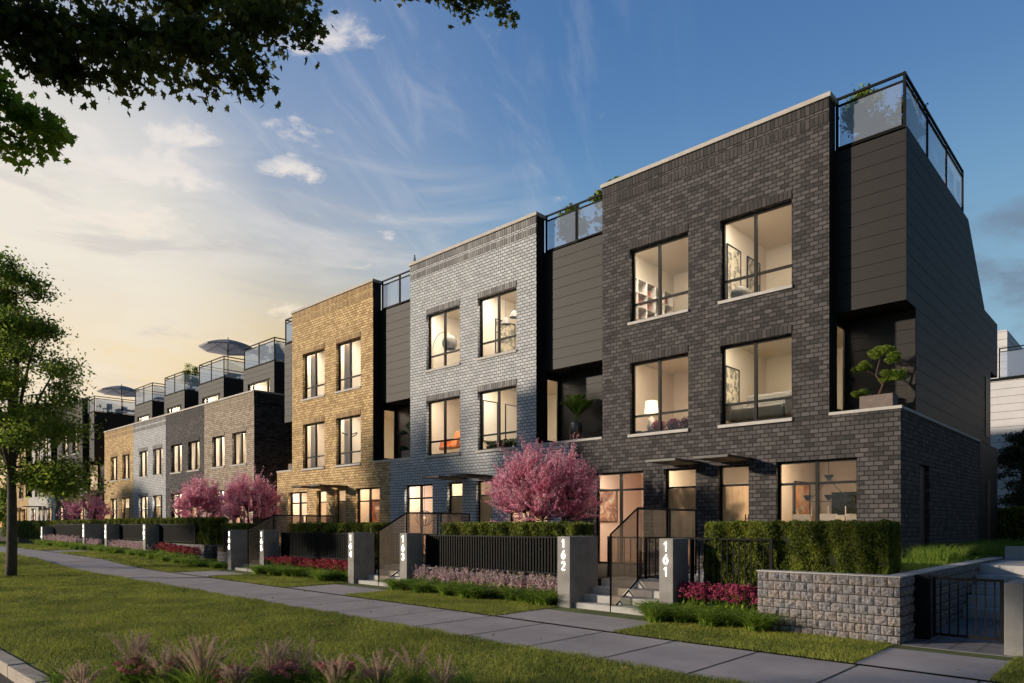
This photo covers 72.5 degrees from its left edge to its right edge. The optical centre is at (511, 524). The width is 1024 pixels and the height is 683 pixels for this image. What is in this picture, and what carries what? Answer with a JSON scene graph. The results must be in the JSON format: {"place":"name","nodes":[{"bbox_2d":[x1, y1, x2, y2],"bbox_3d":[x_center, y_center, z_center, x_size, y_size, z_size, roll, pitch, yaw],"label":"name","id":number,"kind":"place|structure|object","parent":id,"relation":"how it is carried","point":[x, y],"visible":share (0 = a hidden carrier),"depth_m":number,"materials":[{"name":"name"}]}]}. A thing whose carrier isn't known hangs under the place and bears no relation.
{"place":"outdoors","nodes":[
{"label":"outdoors","id":0,"kind":"place"},
{"bbox_2d":[0,673,13,682],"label":"road","id":1,"kind":"structure","parent":0,"point":[4,679],"depth_m":7.83,"materials":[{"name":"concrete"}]},
{"bbox_2d":[0,649,51,682],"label":"kerb","id":2,"kind":"structure","parent":1,"relation":"on","point":[9,663],"depth_m":7.79,"materials":[{"name":"concrete"}]},
{"bbox_2d":[288,584,388,594],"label":"path","id":3,"kind":"structure","parent":0,"point":[337,589],"depth_m":16.82,"materials":[{"name":"concrete"}]},
{"bbox_2d":[0,551,765,682],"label":"lawn","id":4,"kind":"structure","parent":0,"point":[279,639],"depth_m":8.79,"materials":[{"name":"green plant"}]},
{"bbox_2d":[0,246,116,575],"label":"street tree","id":5,"kind":"object","parent":4,"relation":"on","point":[24,425],"visible":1,"depth_m":19.82,"materials":[{"name":"green plant"}]},
{"bbox_2d":[52,660,124,682],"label":"feather grass","id":6,"kind":"object","parent":4,"relation":"on","point":[82,674],"depth_m":6.09,"materials":[{"name":"plant"}]},
{"bbox_2d":[82,630,178,682],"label":"feather grass","id":7,"kind":"object","parent":4,"relation":"on","point":[140,646],"depth_m":6.66,"materials":[{"name":"green plant"}]},
{"bbox_2d":[112,656,162,682],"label":"sedum plant","id":8,"kind":"object","parent":4,"relation":"on","point":[129,675],"visible":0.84,"depth_m":6.48,"materials":[{"name":"pink plant"}]},
{"bbox_2d":[107,646,192,682],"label":"feather grass","id":9,"kind":"object","parent":4,"relation":"on","point":[166,656],"depth_m":6.42,"materials":[{"name":"plant"}]},
{"bbox_2d":[145,632,258,682],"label":"feather grass","id":10,"kind":"object","parent":4,"relation":"on","point":[199,673],"depth_m":6.24,"materials":[{"name":"green plant"}]},
{"bbox_2d":[183,658,271,682],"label":"feather grass","id":11,"kind":"object","parent":4,"relation":"on","point":[229,678],"depth_m":6.16,"materials":[{"name":"plant"}]},
{"bbox_2d":[225,635,335,682],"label":"feather grass","id":12,"kind":"object","parent":4,"relation":"on","point":[265,667],"depth_m":6.51,"materials":[{"name":"green plant"}]},
{"bbox_2d":[268,659,308,682],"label":"sedum plant","id":13,"kind":"object","parent":4,"relation":"on","point":[287,670],"visible":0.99,"depth_m":6.36,"materials":[{"name":"pink plant"}]},
{"bbox_2d":[245,638,336,682],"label":"feather grass","id":14,"kind":"object","parent":4,"relation":"on","point":[300,658],"depth_m":6.65,"materials":[{"name":"plant"}]},
{"bbox_2d":[298,652,377,682],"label":"feather grass","id":15,"kind":"object","parent":4,"relation":"on","point":[331,672],"depth_m":6.14,"materials":[{"name":"plant"}]},
{"bbox_2d":[335,648,441,682],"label":"feather grass","id":16,"kind":"object","parent":4,"relation":"on","point":[379,672],"depth_m":6.17,"materials":[{"name":"plant"}]},
{"bbox_2d":[370,643,454,682],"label":"feather grass","id":17,"kind":"object","parent":4,"relation":"on","point":[418,666],"depth_m":6.60,"materials":[{"name":"plant"}]},
{"bbox_2d":[0,546,990,682],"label":"pavement","id":18,"kind":"structure","parent":0,"point":[758,667],"depth_m":10.07,"materials":[{"name":"concrete"}]},
{"bbox_2d":[0,533,1004,591],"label":"garden terrace","id":19,"kind":"structure","parent":0,"point":[602,570],"depth_m":19.20,"materials":[{"name":"soil"}]},
{"bbox_2d":[0,443,31,520],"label":"townhouse","id":20,"kind":"structure","parent":19,"relation":"on","point":[22,512],"depth_m":64.85,"materials":[{"name":"yellow brick"}]},
{"bbox_2d":[21,415,58,520],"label":"townhouse","id":21,"kind":"structure","parent":19,"relation":"on","point":[39,510],"depth_m":60.09,"materials":[{"name":"white brick"}]},
{"bbox_2d":[1,519,102,538],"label":"hedge","id":22,"kind":"object","parent":19,"relation":"on","point":[31,529],"visible":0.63,"depth_m":43.25,"materials":[{"name":"green plant"}]},
{"bbox_2d":[55,489,114,519],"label":"redbud tree","id":23,"kind":"object","parent":19,"relation":"on","point":[101,511],"visible":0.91,"depth_m":42.44,"materials":[{"name":"pink plant"}]},
{"bbox_2d":[49,395,142,522],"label":"townhouse","id":24,"kind":"structure","parent":19,"relation":"on","point":[113,421],"depth_m":52.53,"materials":[{"name":"brick"}]},
{"bbox_2d":[104,382,198,518],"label":"row house","id":25,"kind":"structure","parent":19,"relation":"on","point":[119,458],"depth_m":47.02,"materials":[{"name":"yellow brick"}]},
{"bbox_2d":[133,370,241,518],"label":"row house","id":26,"kind":"structure","parent":19,"relation":"on","point":[149,468],"depth_m":43.43,"materials":[{"name":"grey brick"}]},
{"bbox_2d":[159,516,228,545],"bbox_3d":[-12.700,0.256,27.737,4.746,1.201,0.926,0,0,43],"label":"hedge","id":27,"kind":"object","parent":19,"relation":"on","point":[208,530],"visible":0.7,"depth_m":26.29,"materials":[{"name":"green plant"}]},
{"bbox_2d":[168,468,232,518],"bbox_3d":[-13.799,-0.792,31.087,2.675,3.446,2.774,0,0,43],"label":"redbud tree","id":28,"kind":"object","parent":19,"relation":"on","point":[206,501],"visible":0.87,"depth_m":30.60,"materials":[{"name":"pink plant"}]},
{"bbox_2d":[165,356,261,517],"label":"row house","id":29,"kind":"structure","parent":19,"relation":"on","point":[184,443],"depth_m":39.93,"materials":[{"name":"brick"}]},
{"bbox_2d":[199,339,255,355],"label":"patio umbrella","id":30,"kind":"object","parent":29,"relation":"on","point":[227,347],"visible":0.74,"depth_m":42.28,"materials":[{"name":"grey fabric"}]},
{"bbox_2d":[203,337,291,522],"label":"row house","id":31,"kind":"structure","parent":19,"relation":"on","point":[248,429],"depth_m":35.08,"materials":[{"name":"beige brick"}]},
{"bbox_2d":[215,466,284,522],"bbox_3d":[-10.522,-0.735,28.109,2.613,3.404,2.530,0,0,-19],"label":"redbud tree","id":32,"kind":"object","parent":19,"relation":"on","point":[237,498],"visible":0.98,"depth_m":27.61,"materials":[{"name":"pink plant"}]},
{"bbox_2d":[286,521,388,564],"bbox_3d":[-5.217,0.509,20.736,4.639,1.252,0.845,0,0,43],"label":"hedge","id":33,"kind":"object","parent":19,"relation":"on","point":[332,527],"visible":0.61,"depth_m":20.05,"materials":[{"name":"green plant"}]},
{"bbox_2d":[276,270,409,522],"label":"townhouse","id":34,"kind":"structure","parent":19,"relation":"on","point":[347,361],"depth_m":28.85,"materials":[{"name":"yellow brick"}]},
{"bbox_2d":[301,416,324,470],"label":"window","id":35,"kind":"structure","parent":34,"relation":"in","point":[314,427],"depth_m":30.57,"materials":[{"name":"black glass"}]},
{"bbox_2d":[301,343,324,401],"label":"window","id":36,"kind":"structure","parent":34,"relation":"in","point":[314,356],"depth_m":30.57,"materials":[{"name":"black glass"}]},
{"bbox_2d":[334,409,360,466],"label":"window","id":37,"kind":"structure","parent":34,"relation":"in","point":[348,451],"depth_m":28.82,"materials":[{"name":"black glass"}]},
{"bbox_2d":[334,331,360,393],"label":"window","id":38,"kind":"structure","parent":34,"relation":"in","point":[348,376],"depth_m":28.82,"materials":[{"name":"black glass"}]},
{"bbox_2d":[390,193,601,534],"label":"townhouse","id":39,"kind":"structure","parent":19,"relation":"on","point":[543,368],"depth_m":22.86,"materials":[{"name":"grey brick"}]},
{"bbox_2d":[424,390,459,457],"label":"window","id":40,"kind":"structure","parent":39,"relation":"in","point":[457,392],"depth_m":24.39,"materials":[{"name":"black glass"}]},
{"bbox_2d":[424,299,459,372],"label":"window","id":41,"kind":"structure","parent":39,"relation":"in","point":[456,302],"depth_m":24.39,"materials":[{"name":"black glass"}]},
{"bbox_2d":[483,400,497,441],"bbox_3d":[-0.747,-3.550,23.994,0.038,1.400,0.700,0,0,43],"label":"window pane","id":42,"kind":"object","parent":39,"relation":"attached to","point":[490,417],"visible":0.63,"depth_m":24.00,"materials":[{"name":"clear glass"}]},
{"bbox_2d":[476,378,516,452],"bbox_3d":[-0.452,-3.479,22.514,1.820,2.207,0.250,0,0,43],"label":"window","id":43,"kind":"structure","parent":39,"relation":"in","point":[511,382],"depth_m":22.59,"materials":[{"name":"black glass"}]},
{"bbox_2d":[476,280,516,360],"bbox_3d":[-0.452,-6.538,22.514,1.820,2.247,0.250,0,0,43],"label":"window","id":44,"kind":"structure","parent":39,"relation":"in","point":[511,284],"depth_m":22.57,"materials":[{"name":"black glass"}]},
{"bbox_3d":[1.967,-8.620,21.918,0.520,0.420,0.512,0,0,43],"label":"round planter","id":45,"kind":"object","parent":39,"relation":"on","visible":0},
{"bbox_2d":[554,203,591,242],"bbox_3d":[1.940,-9.444,21.979,1.154,1.210,1.205,0,0,15],"label":"potted shrub","id":46,"kind":"object","parent":45,"relation":"on","point":[566,232],"visible":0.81,"depth_m":21.80,"materials":[{"name":"green plant"}]},
{"bbox_2d":[439,520,593,576],"bbox_3d":[-0.049,0.509,15.865,4.223,1.227,0.834,0,0,43],"label":"hedge","id":47,"kind":"object","parent":19,"relation":"on","point":[547,528],"visible":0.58,"depth_m":15.32,"materials":[{"name":"green plant"}]},
{"bbox_2d":[480,431,607,522],"bbox_3d":[0.847,-0.566,17.768,3.150,3.552,3.122,0,0,20],"label":"redbud tree","id":48,"kind":"object","parent":19,"relation":"on","point":[527,481],"visible":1,"depth_m":17.14,"materials":[{"name":"pink plant"}]},
{"bbox_2d":[569,71,996,567],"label":"townhouse","id":49,"kind":"structure","parent":19,"relation":"on","point":[857,250],"depth_m":16.96,"materials":[{"name":"brick"}]},
{"bbox_2d":[600,489,617,521],"bbox_3d":[2.852,-0.600,21.427,0.038,1.000,1.300,0,0,43],"label":"framed picture","id":50,"kind":"object","parent":49,"relation":"attached to","point":[609,509],"visible":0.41,"depth_m":21.60,"materials":[{"name":"beige paint"}]},
{"bbox_2d":[597,471,642,563],"bbox_3d":[3.033,-0.185,19.345,1.620,2.550,0.082,0,0,43],"label":"window","id":51,"kind":"structure","parent":49,"relation":"in","point":[621,489],"depth_m":19.50,"materials":[{"name":"black glass"}]},
{"bbox_2d":[636,277,672,320],"bbox_3d":[4.006,-6.101,20.683,0.300,1.998,2.425,0,0,43],"label":"bookcase","id":52,"kind":"object","parent":49,"relation":"in","point":[646,291],"visible":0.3,"depth_m":20.61,"materials":[{"name":"white paint"}]},
{"bbox_2d":[628,345,688,437],"bbox_3d":[3.885,-3.479,18.427,1.820,2.207,0.250,0,0,43],"label":"window","id":53,"kind":"structure","parent":49,"relation":"in","point":[680,349],"depth_m":18.49,"materials":[{"name":"black glass"}]},
{"bbox_2d":[628,224,688,325],"bbox_3d":[3.885,-6.538,18.427,1.820,2.247,0.250,0,0,43],"label":"window","id":54,"kind":"structure","parent":49,"relation":"in","point":[684,228],"depth_m":18.49,"materials":[{"name":"black metal"}]},
{"bbox_2d":[666,468,695,536],"bbox_3d":[4.413,-0.185,18.053,0.920,2.550,0.070,0,0,43],"label":"door","id":55,"kind":"structure","parent":49,"relation":"in","point":[676,497],"depth_m":18.09,"materials":[{"name":"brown wood"}]},
{"bbox_2d":[726,365,739,402],"bbox_3d":[5.813,-3.550,18.430,0.038,1.200,0.800,0,0,43],"label":"framed picture","id":56,"kind":"object","parent":49,"relation":"attached to","point":[732,384],"visible":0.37,"depth_m":18.44,"materials":[{"name":"beige paper"}]},
{"bbox_2d":[726,243,740,298],"bbox_3d":[5.882,-6.600,18.503,0.038,1.500,0.800,0,0,43],"label":"framed picture","id":57,"kind":"object","parent":49,"relation":"attached to","point":[733,262],"visible":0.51,"depth_m":18.44,"materials":[{"name":"beige paper"}]},
{"bbox_2d":[720,464,748,521],"bbox_3d":[5.455,-0.185,17.038,0.790,2.550,0.117,0,0,43],"label":"door","id":58,"kind":"structure","parent":49,"relation":"in","point":[734,501],"depth_m":17.08,"materials":[{"name":"beige glass"}]},
{"bbox_2d":[718,324,792,427],"bbox_3d":[5.799,-3.479,16.623,1.820,2.207,0.250,0,0,43],"label":"window","id":59,"kind":"structure","parent":49,"relation":"in","point":[786,329],"depth_m":16.67,"materials":[{"name":"black metal"}]},
{"bbox_2d":[718,189,792,304],"bbox_3d":[5.799,-6.538,16.623,1.820,2.247,0.250,0,0,43],"label":"window","id":60,"kind":"structure","parent":49,"relation":"in","point":[785,195],"depth_m":16.67,"materials":[{"name":"black metal"}]},
{"bbox_2d":[726,390,791,422],"bbox_3d":[6.292,-2.895,17.306,1.660,0.850,1.020,0,0,43],"label":"sofa","id":61,"kind":"object","parent":49,"relation":"on","point":[767,410],"visible":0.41,"depth_m":17.15,"materials":[{"name":"grey fabric"}]},
{"bbox_2d":[778,458,856,521],"bbox_3d":[6.879,-0.185,15.721,1.770,2.550,0.082,0,0,43],"label":"window","id":62,"kind":"structure","parent":49,"relation":"in","point":[817,482],"depth_m":15.71,"materials":[{"name":"black glass"}]},
{"bbox_2d":[831,492,855,514],"bbox_3d":[8.744,-0.091,18.232,0.600,1.518,0.568,0,0,43],"label":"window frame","id":63,"kind":"object","parent":49,"relation":"in","point":[840,502],"visible":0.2,"depth_m":18.04,"materials":[{"name":"black paint"}]},
{"bbox_2d":[839,82,896,138],"bbox_3d":[8.074,-9.472,15.898,1.131,1.362,1.327,0,0,43],"label":"potted shrub","id":64,"kind":"object","parent":49,"relation":"on","point":[857,117],"visible":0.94,"depth_m":15.77,"materials":[{"name":"green plant"}]},
{"bbox_2d":[859,393,897,408],"bbox_3d":[7.988,-2.643,15.213,0.662,0.345,0.400,0,0,43],"label":"planter","id":65,"kind":"object","parent":49,"relation":"on","point":[879,400],"visible":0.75,"depth_m":15.04,"materials":[{"name":"grey concrete"}]},
{"bbox_2d":[850,344,908,398],"bbox_3d":[7.954,-3.336,15.206,1.163,1.120,0.501,0,0,43],"label":"bonsai tree","id":66,"kind":"object","parent":65,"relation":"in","point":[890,356],"visible":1,"depth_m":15.12,"materials":[{"name":"green plant"}]},
{"bbox_2d":[702,519,901,591],"bbox_3d":[4.590,0.507,11.333,2.979,1.216,0.751,0,0,43],"label":"hedge","id":67,"kind":"object","parent":19,"relation":"on","point":[861,547],"visible":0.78,"depth_m":10.94,"materials":[{"name":"green plant"}]},
{"bbox_2d":[756,557,1002,644],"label":"retaining wall","id":68,"kind":"structure","parent":19,"relation":"on","point":[875,607],"depth_m":10.12,"materials":[{"name":"grey stone"}]},
{"bbox_2d":[914,574,1008,642],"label":"garden gate","id":69,"kind":"structure","parent":68,"relation":"attached to","point":[925,605],"depth_m":9.81,"materials":[{"name":"black metal"}]},
{"bbox_2d":[963,559,1023,619],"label":"side steps","id":70,"kind":"structure","parent":19,"relation":"on","point":[1005,570],"depth_m":12.68,"materials":[{"name":"concrete"}]},
{"bbox_2d":[990,329,1023,507],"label":"white house","id":71,"kind":"structure","parent":19,"relation":"on","point":[1007,400],"depth_m":33.21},
{"bbox_2d":[997,430,1023,507],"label":"conifer","id":72,"kind":"object","parent":19,"relation":"on","point":[1012,456],"visible":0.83,"depth_m":25.27,"materials":[{"name":"green plant"}]},
{"bbox_2d":[997,505,1023,541],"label":"hedge","id":73,"kind":"object","parent":19,"relation":"on","point":[1010,523],"visible":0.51,"depth_m":23.53,"materials":[{"name":"green plant"}]},
{"bbox_2d":[0,527,1023,682],"bbox_3d":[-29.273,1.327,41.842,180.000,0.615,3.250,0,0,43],"label":"verge","id":74,"kind":"structure","parent":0,"point":[619,615],"depth_m":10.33,"materials":[{"name":"green plant"}]},
{"bbox_2d":[154,542,200,560],"bbox_3d":[-12.822,1.077,26.775,3.646,0.827,0.752,0,0,43],"label":"flower bed","id":75,"kind":"object","parent":74,"relation":"on","point":[175,550],"visible":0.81,"depth_m":26.48,"materials":[{"name":"pink plant"}]},
{"bbox_2d":[137,552,227,568],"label":"border grass","id":76,"kind":"structure","parent":74,"relation":"on","point":[197,562],"depth_m":24.79,"materials":[{"name":"green plant"}]},
{"bbox_2d":[157,543,221,562],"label":"block wall","id":77,"kind":"structure","parent":74,"relation":"on","point":[206,551],"depth_m":25.95,"materials":[{"name":"grey"}]},
{"bbox_2d":[159,524,195,543],"bbox_3d":[-13.302,0.349,27.718,3.580,0.762,0.044,0,0,43],"label":"metal fence","id":78,"kind":"object","parent":77,"relation":"on","point":[175,533],"visible":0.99,"depth_m":27.63,"materials":[{"name":"black metal"}]},
{"bbox_2d":[228,530,247,569],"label":"gate pillar","id":79,"kind":"structure","parent":74,"relation":"on","point":[237,548],"depth_m":23.40,"materials":[{"name":"concrete"}]},
{"bbox_2d":[234,564,258,571],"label":"staircase","id":80,"kind":"structure","parent":74,"relation":"on","point":[244,568],"depth_m":23.09,"materials":[{"name":"concrete"}]},
{"bbox_2d":[248,515,333,567],"bbox_3d":[-7.378,0.594,23.709,0.287,1.874,3.216,0,0,43],"label":"stair guard","id":81,"kind":"object","parent":80,"relation":"on","point":[280,523],"visible":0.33,"depth_m":23.25,"materials":[{"name":"black metal"}]},
{"bbox_2d":[260,530,278,565],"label":"gate pillar","id":82,"kind":"structure","parent":74,"relation":"on","point":[269,542],"depth_m":21.84,"materials":[{"name":"concrete"}]},
{"bbox_2d":[240,564,343,581],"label":"border grass","id":83,"kind":"structure","parent":74,"relation":"on","point":[299,572],"depth_m":20.09,"materials":[{"name":"green plant"}]},
{"bbox_2d":[264,555,347,581],"bbox_3d":[-5.827,1.246,20.297,4.751,0.670,0.751,0,0,43],"label":"flower bed","id":84,"kind":"object","parent":74,"relation":"on","point":[308,562],"visible":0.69,"depth_m":20.00,"materials":[{"name":"red plant"}]},
{"bbox_2d":[348,532,373,583],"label":"gate pillar","id":85,"kind":"structure","parent":74,"relation":"on","point":[360,555],"depth_m":18.51,"materials":[{"name":"concrete"}]},
{"bbox_2d":[357,567,432,586],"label":"staircase","id":86,"kind":"structure","parent":74,"relation":"on","point":[368,581],"depth_m":18.17,"materials":[{"name":"concrete"}]},
{"bbox_2d":[378,512,469,585],"bbox_3d":[-2.218,0.615,18.847,0.287,1.915,3.216,0,0,43],"label":"stair guard","id":87,"kind":"object","parent":86,"relation":"on","point":[389,541],"visible":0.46,"depth_m":18.30,"materials":[{"name":"black metal"}]},
{"bbox_2d":[400,533,421,588],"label":"gate pillar","id":88,"kind":"structure","parent":74,"relation":"on","point":[410,550],"depth_m":16.93,"materials":[{"name":"concrete"}]},
{"bbox_2d":[371,576,561,605],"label":"border grass","id":89,"kind":"structure","parent":74,"relation":"on","point":[473,591],"depth_m":14.82,"materials":[{"name":"green plant"}]},
{"bbox_2d":[411,564,557,604],"bbox_3d":[-0.641,1.282,15.428,4.916,0.695,0.720,0,0,43],"label":"flower bed","id":90,"kind":"object","parent":74,"relation":"on","point":[452,576],"visible":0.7,"depth_m":15.06,"materials":[{"name":"pink plant"}]},
{"bbox_2d":[428,569,556,601],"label":"block wall","id":91,"kind":"structure","parent":74,"relation":"on","point":[526,577],"depth_m":15.21,"materials":[{"name":"grey"}]},
{"bbox_2d":[426,535,557,574],"bbox_3d":[-0.418,0.659,15.646,4.670,0.842,0.044,0,0,43],"label":"metal fence","id":92,"kind":"object","parent":91,"relation":"on","point":[542,554],"visible":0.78,"depth_m":15.61,"materials":[{"name":"black metal"}]},
{"bbox_2d":[558,536,597,607],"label":"gate pillar","id":93,"kind":"structure","parent":74,"relation":"on","point":[577,567],"depth_m":13.56,"materials":[{"name":"concrete"}]},
{"bbox_2d":[574,579,658,614],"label":"staircase","id":94,"kind":"structure","parent":74,"relation":"on","point":[598,598],"depth_m":13.22,"materials":[{"name":"concrete"}]},
{"bbox_2d":[610,507,696,611],"bbox_3d":[2.993,0.641,13.936,0.287,1.968,3.216,0,0,43],"label":"stair guard","id":95,"kind":"object","parent":94,"relation":"on","point":[633,529],"visible":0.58,"depth_m":13.59,"materials":[{"name":"black metal"}]},
{"bbox_2d":[659,538,687,619],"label":"gate pillar","id":96,"kind":"structure","parent":74,"relation":"on","point":[673,563],"depth_m":11.96,"materials":[{"name":"concrete"}]},
{"bbox_2d":[610,597,814,632],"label":"border grass","id":97,"kind":"structure","parent":74,"relation":"on","point":[709,616],"depth_m":11.04,"materials":[{"name":"green plant"}]},
{"bbox_2d":[677,580,757,624],"bbox_3d":[3.516,1.301,11.482,1.899,0.723,0.666,0,0,43],"label":"flower bed","id":98,"kind":"object","parent":74,"relation":"on","point":[734,594],"visible":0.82,"depth_m":11.50,"materials":[{"name":"pink plant"}]},
{"bbox_2d":[690,590,757,610],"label":"block wall","id":99,"kind":"structure","parent":74,"relation":"on","point":[750,599],"depth_m":11.66,"materials":[{"name":"grey"}]},
{"bbox_2d":[690,538,772,590],"bbox_3d":[3.676,0.676,11.760,1.460,0.907,0.044,0,0,43],"label":"metal fence","id":100,"kind":"object","parent":99,"relation":"on","point":[727,539],"visible":0.69,"depth_m":11.72,"materials":[{"name":"black metal"}]},
{"bbox_3d":[-5.658,1.350,20.526,4.590,0.600,0.184,0,0,43],"label":"block wall","id":101,"kind":"object","parent":74,"relation":"on","visible":0},
{"bbox_2d":[281,532,347,559],"bbox_3d":[-5.629,0.634,20.557,4.590,0.812,0.044,0,0,43],"label":"metal fence","id":102,"kind":"object","parent":101,"relation":"on","point":[317,545],"visible":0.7,"depth_m":20.72,"materials":[{"name":"black metal"}]},
{"bbox_2d":[0,0,1023,526],"label":"sky","id":103,"kind":"structure","parent":0,"point":[171,228],"materials":[{"name":"blue"}]},
{"bbox_2d":[497,609,654,631],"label":"path","id":104,"kind":"structure","parent":0,"point":[596,622],"depth_m":11.85,"materials":[{"name":"concrete"}]},
{"bbox_2d":[856,648,1008,679],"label":"path","id":105,"kind":"structure","parent":0,"point":[955,665],"depth_m":8.20,"materials":[{"name":"concrete"}]},
{"bbox_2d":[900,537,1023,569],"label":"rough grass","id":106,"kind":"structure","parent":0,"point":[931,555],"depth_m":14.13,"materials":[{"name":"green plant"}]},
{"bbox_2d":[901,617,1023,677],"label":"side path","id":107,"kind":"structure","parent":0,"point":[973,647],"depth_m":9.67,"materials":[{"name":"grey concrete"}]},
{"bbox_2d":[1004,579,1023,656],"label":"end pillar","id":108,"kind":"structure","parent":107,"relation":"on","point":[1013,617],"depth_m":8.60,"materials":[{"name":"concrete"}]},
{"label":"far verge","id":109,"kind":"structure","parent":0,"visible":0},
{"bbox_2d":[0,0,520,175],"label":"maple tree","id":110,"kind":"object","parent":109,"relation":"on","point":[49,44],"visible":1,"depth_m":7.36,"materials":[{"name":"green plant"}]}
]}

